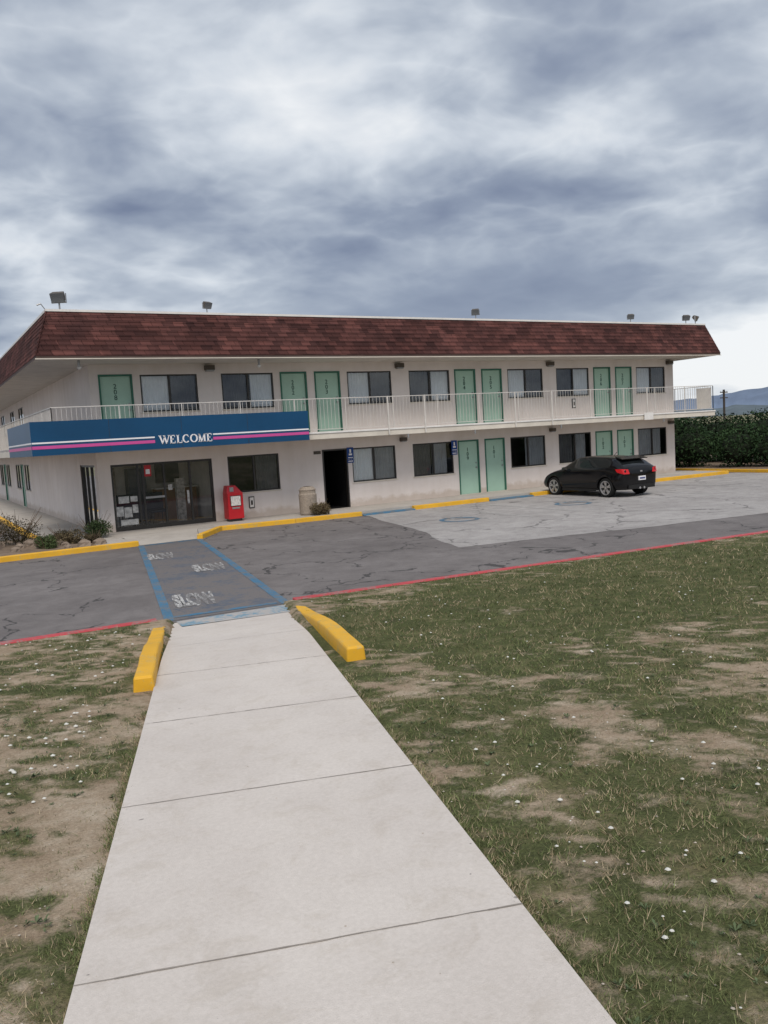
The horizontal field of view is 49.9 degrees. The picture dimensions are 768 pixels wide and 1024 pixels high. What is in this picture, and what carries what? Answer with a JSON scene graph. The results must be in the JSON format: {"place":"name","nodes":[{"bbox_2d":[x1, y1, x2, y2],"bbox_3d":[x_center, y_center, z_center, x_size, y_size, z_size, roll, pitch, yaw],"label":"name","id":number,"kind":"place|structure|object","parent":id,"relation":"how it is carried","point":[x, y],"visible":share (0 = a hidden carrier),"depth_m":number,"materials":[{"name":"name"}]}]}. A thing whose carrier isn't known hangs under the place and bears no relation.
{"place":"outdoors","nodes":[
{"label":"outdoors","id":0,"kind":"place"},
{"bbox_2d":[63,612,615,1023],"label":"concrete path","id":1,"kind":"structure","parent":0,"point":[234,889],"depth_m":3.54,"materials":[{"name":"grey concrete"}]},
{"bbox_2d":[0,471,717,545],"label":"walkway","id":2,"kind":"structure","parent":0,"point":[162,534],"depth_m":26.46,"materials":[{"name":"concrete"}]},
{"bbox_2d":[1,408,98,523],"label":"window panes","id":3,"kind":"object","parent":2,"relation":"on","point":[90,491],"visible":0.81,"depth_m":25.51,"materials":[{"name":"black glass"}]},
{"bbox_2d":[141,368,661,489],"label":"curtains","id":4,"kind":"object","parent":3,"relation":"attached to","point":[154,389],"visible":0.72,"depth_m":28.24,"materials":[{"name":"grey fabric"}]},
{"bbox_2d":[0,365,101,527],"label":"wall","id":5,"kind":"structure","parent":2,"relation":"on","point":[56,485],"depth_m":29.23,"materials":[{"name":"paint"}]},
{"bbox_2d":[80,458,215,531],"bbox_3d":[-7.368,-0.752,25.795,3.520,2.240,3.200,-6,6,-30],"label":"glass storefront","id":6,"kind":"object","parent":2,"relation":"on","point":[160,494],"visible":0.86,"depth_m":26.18,"materials":[{"name":"glass"}]},
{"bbox_2d":[223,485,243,521],"bbox_3d":[-4.563,-0.267,25.048,0.480,1.080,0.440,-6,6,-30],"label":"newspaper box","id":7,"kind":"object","parent":2,"relation":"on","point":[233,503],"visible":1,"depth_m":24.89,"materials":[{"name":"red metal"}]},
{"bbox_2d":[299,486,316,515],"bbox_3d":[-2.365,-0.358,25.664,0.560,0.884,0.560,-6,6,-30],"label":"trash can","id":8,"kind":"object","parent":2,"relation":"on","point":[307,495],"visible":0.95,"depth_m":25.43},
{"bbox_2d":[309,498,331,514],"bbox_3d":[-2.014,-0.138,25.438,0.717,0.588,0.697,-6,6,-30],"label":"shrub","id":9,"kind":"object","parent":2,"relation":"on","point":[321,508],"visible":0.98,"depth_m":25.30,"materials":[{"name":"brown plant"}]},
{"bbox_2d":[87,359,675,532],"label":"front wall","id":10,"kind":"structure","parent":2,"relation":"on","point":[300,463],"depth_m":28.17,"materials":[{"name":"paint"}]},
{"bbox_2d":[3,367,633,506],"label":"doors","id":11,"kind":"structure","parent":10,"relation":"in","point":[469,476],"depth_m":29.96,"materials":[{"name":"green paint"}]},
{"bbox_2d":[0,367,667,493],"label":"window frames","id":12,"kind":"structure","parent":10,"relation":"in","point":[349,404],"depth_m":28.87,"materials":[{"name":"black metal"}]},
{"bbox_2d":[347,447,353,462],"bbox_3d":[-1.124,-1.894,27.494,0.240,0.510,0.034,-6,6,-30],"label":"accessible parking sign","id":13,"kind":"object","parent":10,"relation":"attached to","point":[350,455],"visible":1,"depth_m":27.48,"materials":[{"name":"metal"}]},
{"bbox_2d":[0,410,715,457],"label":"balcony slab","id":14,"kind":"structure","parent":10,"relation":"attached to","point":[405,430],"depth_m":28.75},
{"bbox_2d":[77,359,673,507],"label":"wall fittings","id":15,"kind":"object","parent":10,"relation":"attached to","point":[211,368],"depth_m":28.23,"materials":[{"name":"metal"}]},
{"bbox_2d":[451,440,456,454],"bbox_3d":[2.515,-2.308,29.591,0.240,0.510,0.034,-6,6,-30],"label":"accessible parking sign","id":16,"kind":"object","parent":10,"relation":"attached to","point":[454,445],"visible":1,"depth_m":29.57,"materials":[{"name":"metal"}]},
{"bbox_2d":[194,368,664,508],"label":"dark room interiors","id":17,"kind":"object","parent":2,"relation":"on","point":[241,472],"visible":0.26,"depth_m":28.38,"materials":[{"name":"black"}]},
{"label":"side walls","id":18,"kind":"object","parent":2,"relation":"on","visible":0},
{"bbox_2d":[0,385,713,452],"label":"balcony railing","id":19,"kind":"object","parent":18,"relation":"attached to","point":[703,398],"visible":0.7,"depth_m":28.55,"materials":[{"name":"white metal"}]},
{"bbox_2d":[7,411,309,457],"bbox_3d":[-6.872,-2.343,25.002,7.751,0.870,5.106,-6,6,-30],"label":"welcome sign band","id":20,"kind":"object","parent":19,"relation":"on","point":[34,439],"visible":1,"depth_m":22.54,"materials":[{"name":"blue paint"}]},
{"bbox_2d":[159,433,211,443],"bbox_3d":[-5.490,-2.035,22.867,1.506,0.234,0.011,-6,6,-30],"label":"welcome lettering","id":21,"kind":"object","parent":20,"relation":"attached to","point":[166,441],"visible":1,"depth_m":22.86},
{"bbox_2d":[0,309,719,410],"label":"mansard roof","id":22,"kind":"structure","parent":18,"relation":"on","point":[35,374],"depth_m":26.08,"materials":[{"name":"paint"}]},
{"bbox_2d":[49,291,66,308],"bbox_3d":[-8.612,-5.571,21.874,0.391,0.536,0.351,-4,5,-1],"label":"roof floodlight","id":23,"kind":"object","parent":22,"relation":"on","point":[59,297],"visible":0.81,"depth_m":21.78,"materials":[{"name":"metal"}]},
{"bbox_2d":[202,301,211,311],"bbox_3d":[-5.100,-5.879,23.791,0.244,0.373,0.272,1,7,43],"label":"roof floodlight","id":24,"kind":"object","parent":22,"relation":"on","point":[206,305],"visible":1,"depth_m":23.71,"materials":[{"name":"metal"}]},
{"bbox_2d":[0,311,719,383],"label":"shingle courses","id":25,"kind":"object","parent":22,"relation":"on","point":[63,334],"visible":1,"depth_m":25.45,"materials":[{"name":"brown tile"}]},
{"bbox_2d":[471,308,479,318],"bbox_3d":[3.166,-6.832,28.557,0.289,0.396,0.259,-2,5,10],"label":"roof floodlight","id":26,"kind":"object","parent":22,"relation":"on","point":[475,312],"visible":1,"depth_m":28.48,"materials":[{"name":"metal"}]},
{"bbox_2d":[627,314,633,321],"bbox_3d":[9.636,-7.557,32.286,0.272,0.373,0.244,-4,5,-1],"label":"roof floodlight","id":27,"kind":"object","parent":22,"relation":"on","point":[630,316],"visible":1,"depth_m":32.21,"materials":[{"name":"metal"}]},
{"bbox_2d":[682,315,689,322],"bbox_3d":[12.431,-7.909,34.008,0.306,0.420,0.274,-4,5,-7],"label":"roof floodlight","id":28,"kind":"object","parent":22,"relation":"on","point":[685,318],"visible":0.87,"depth_m":33.93,"materials":[{"name":"metal"}]},
{"bbox_2d":[692,315,698,322],"bbox_3d":[12.994,-7.984,34.450,0.274,0.420,0.306,-1,6,26],"label":"roof floodlight","id":29,"kind":"object","parent":22,"relation":"on","point":[695,318],"visible":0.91,"depth_m":34.31,"materials":[{"name":"metal"}]},
{"bbox_2d":[0,532,767,1023],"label":"lawn","id":30,"kind":"structure","parent":0,"point":[582,744],"depth_m":5.07,"materials":[{"name":"green plant"}]},
{"bbox_2d":[0,472,767,641],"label":"asphalt parking lot","id":31,"kind":"structure","parent":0,"point":[61,593],"depth_m":16.43,"materials":[{"name":"grey asphalt"}]},
{"bbox_2d":[0,468,767,562],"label":"yellow kerb","id":32,"kind":"structure","parent":31,"relation":"on","point":[201,535],"depth_m":24.75,"materials":[{"name":"paint"}]},
{"bbox_2d":[0,530,767,644],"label":"red kerb","id":33,"kind":"structure","parent":31,"relation":"on","point":[303,597],"depth_m":13.29,"materials":[{"name":"paint"}]},
{"bbox_2d":[0,0,767,399],"label":"sky","id":34,"kind":"structure","parent":0,"point":[566,160],"materials":[{"name":"grey"}]},
{"bbox_2d":[174,413,767,622],"bbox_3d":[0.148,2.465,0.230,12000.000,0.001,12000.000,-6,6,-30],"label":"ground","id":35,"kind":"structure","parent":0,"point":[735,422],"depth_m":480.38,"materials":[{"name":"green plant"}]},
{"bbox_2d":[133,626,164,692],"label":"yellow ramp kerb","id":36,"kind":"structure","parent":35,"relation":"on","point":[145,676],"depth_m":8.00,"materials":[{"name":"paint"}]},
{"bbox_2d":[296,606,365,661],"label":"yellow ramp kerb","id":37,"kind":"structure","parent":35,"relation":"on","point":[344,643],"depth_m":8.65,"materials":[{"name":"paint"}]},
{"bbox_2d":[0,455,767,555],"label":"planting bed","id":38,"kind":"object","parent":35,"relation":"on","point":[5,551],"visible":0.18,"depth_m":35.21,"materials":[{"name":"soil"}]},
{"bbox_2d":[0,507,43,544],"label":"shrub","id":39,"kind":"object","parent":38,"relation":"on","point":[28,530],"visible":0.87,"depth_m":22.16,"materials":[{"name":"yellow plant"}]},
{"bbox_2d":[33,532,57,548],"bbox_3d":[-8.569,0.726,20.881,0.589,0.492,0.569,-6,6,-30],"label":"shrub","id":40,"kind":"object","parent":38,"relation":"on","point":[42,542],"visible":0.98,"depth_m":20.84,"materials":[{"name":"green plant"}]},
{"bbox_2d":[0,537,106,551],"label":"landscape rocks","id":41,"kind":"object","parent":38,"relation":"on","point":[18,547],"visible":0.66,"depth_m":21.01,"materials":[{"name":"stone"}]},
{"bbox_2d":[47,525,83,543],"bbox_3d":[-8.364,0.590,21.692,0.905,0.584,0.895,-6,6,-30],"label":"shrub","id":42,"kind":"object","parent":38,"relation":"on","point":[66,536],"visible":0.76,"depth_m":21.62,"materials":[{"name":"brown plant"}]},
{"bbox_2d":[83,530,101,542],"bbox_3d":[-7.600,0.653,21.570,0.491,0.392,0.443,-6,6,-30],"label":"shrub","id":43,"kind":"object","parent":38,"relation":"on","point":[91,537],"visible":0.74,"depth_m":21.51,"materials":[{"name":"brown plant"}]},
{"bbox_2d":[78,511,112,536],"bbox_3d":[-7.843,0.362,22.529,1.022,0.825,0.997,-6,6,-30],"label":"shrub","id":44,"kind":"object","parent":38,"relation":"on","point":[95,526],"visible":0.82,"depth_m":22.35,"materials":[{"name":"green plant"}]},
{"bbox_2d":[674,407,767,466],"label":"hedge","id":45,"kind":"object","parent":38,"relation":"on","point":[741,442],"visible":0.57,"depth_m":38.17,"materials":[{"name":"green plant"}]},
{"bbox_2d":[720,389,727,418],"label":"utility pole","id":46,"kind":"object","parent":35,"relation":"on","point":[723,392],"visible":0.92,"depth_m":182.51,"materials":[{"name":"brown wood"}]},
{"bbox_2d":[367,473,767,546],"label":"concrete parking bays","id":47,"kind":"object","parent":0,"point":[742,494],"visible":1,"depth_m":22.92,"materials":[{"name":"grey concrete"}]},
{"bbox_2d":[138,478,764,625],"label":"painted markings","id":48,"kind":"object","parent":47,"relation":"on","point":[194,578],"visible":1,"depth_m":14.62,"materials":[{"name":"blue paint"}]},
{"bbox_2d":[544,452,656,496],"bbox_3d":[7.248,-1.321,28.134,1.916,1.433,4.028,-6,6,-30],"label":"parked car","id":49,"kind":"object","parent":47,"relation":"on","point":[607,475],"visible":1,"depth_m":26.89,"materials":[{"name":"black paint"}]},
{"bbox_2d":[674,387,767,410],"bbox_3d":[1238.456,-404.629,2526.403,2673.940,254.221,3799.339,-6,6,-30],"label":"distant hills","id":50,"kind":"structure","parent":0,"point":[758,396],"depth_m":3157.27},
{"bbox_2d":[674,405,767,417],"bbox_3d":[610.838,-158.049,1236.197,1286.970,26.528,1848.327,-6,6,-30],"label":"foothills","id":51,"kind":"structure","parent":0,"point":[737,409],"depth_m":1525.99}
]}

